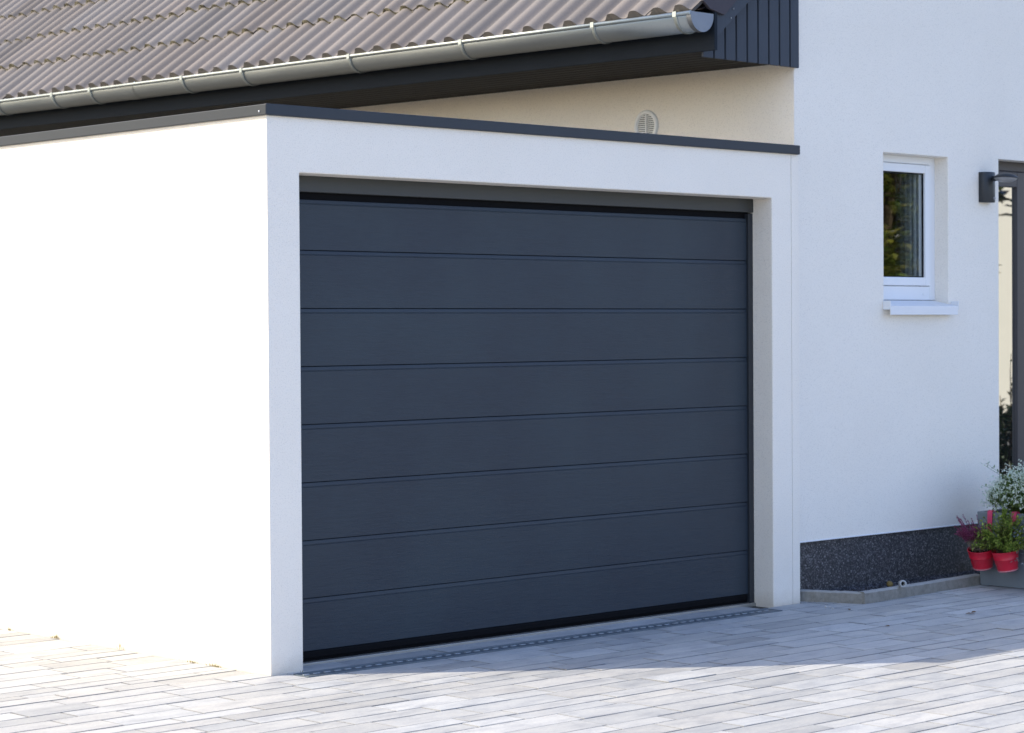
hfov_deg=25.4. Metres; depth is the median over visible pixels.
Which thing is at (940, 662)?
pavement
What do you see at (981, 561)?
flower pot
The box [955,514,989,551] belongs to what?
heather plant
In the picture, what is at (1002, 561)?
flower pot
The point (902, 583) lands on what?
pipe end
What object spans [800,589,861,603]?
kerb stone
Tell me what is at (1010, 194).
entrance door
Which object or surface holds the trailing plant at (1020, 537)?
hanging from the planter at (993, 576)
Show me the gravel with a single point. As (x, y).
(884, 585)
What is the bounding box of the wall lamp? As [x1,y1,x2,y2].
[979,172,1017,202]
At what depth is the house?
13.93 m
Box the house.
[0,0,1023,589]
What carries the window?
in the house
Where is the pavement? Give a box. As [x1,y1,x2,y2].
[0,585,1023,732]
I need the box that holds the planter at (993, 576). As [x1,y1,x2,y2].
[977,508,1023,588]
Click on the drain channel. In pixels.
(396, 662)
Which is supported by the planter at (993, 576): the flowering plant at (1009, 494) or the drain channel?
the flowering plant at (1009, 494)
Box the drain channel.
[294,608,781,677]
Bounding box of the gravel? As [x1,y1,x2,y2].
[830,570,979,591]
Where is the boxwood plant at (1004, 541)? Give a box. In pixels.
[971,507,1023,552]
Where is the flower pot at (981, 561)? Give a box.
[967,510,995,570]
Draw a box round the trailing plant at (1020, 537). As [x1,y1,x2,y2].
[1010,513,1023,563]
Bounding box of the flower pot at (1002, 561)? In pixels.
[991,511,1019,572]
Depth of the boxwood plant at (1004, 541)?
13.54 m
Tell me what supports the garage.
on the paving bed
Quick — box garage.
[0,103,799,676]
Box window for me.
[883,154,958,314]
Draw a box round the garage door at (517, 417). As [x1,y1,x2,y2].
[299,192,747,661]
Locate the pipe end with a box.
[886,580,906,586]
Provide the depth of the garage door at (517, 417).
11.68 m
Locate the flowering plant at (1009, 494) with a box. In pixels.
[979,460,1023,513]
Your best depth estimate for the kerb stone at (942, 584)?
13.60 m
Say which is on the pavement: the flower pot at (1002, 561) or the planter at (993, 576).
the planter at (993, 576)
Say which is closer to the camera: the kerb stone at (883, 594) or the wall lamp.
the kerb stone at (883, 594)
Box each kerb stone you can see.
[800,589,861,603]
[858,584,914,603]
[913,574,979,595]
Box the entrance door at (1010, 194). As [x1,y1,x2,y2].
[998,161,1023,508]
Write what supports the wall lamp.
attached to the house

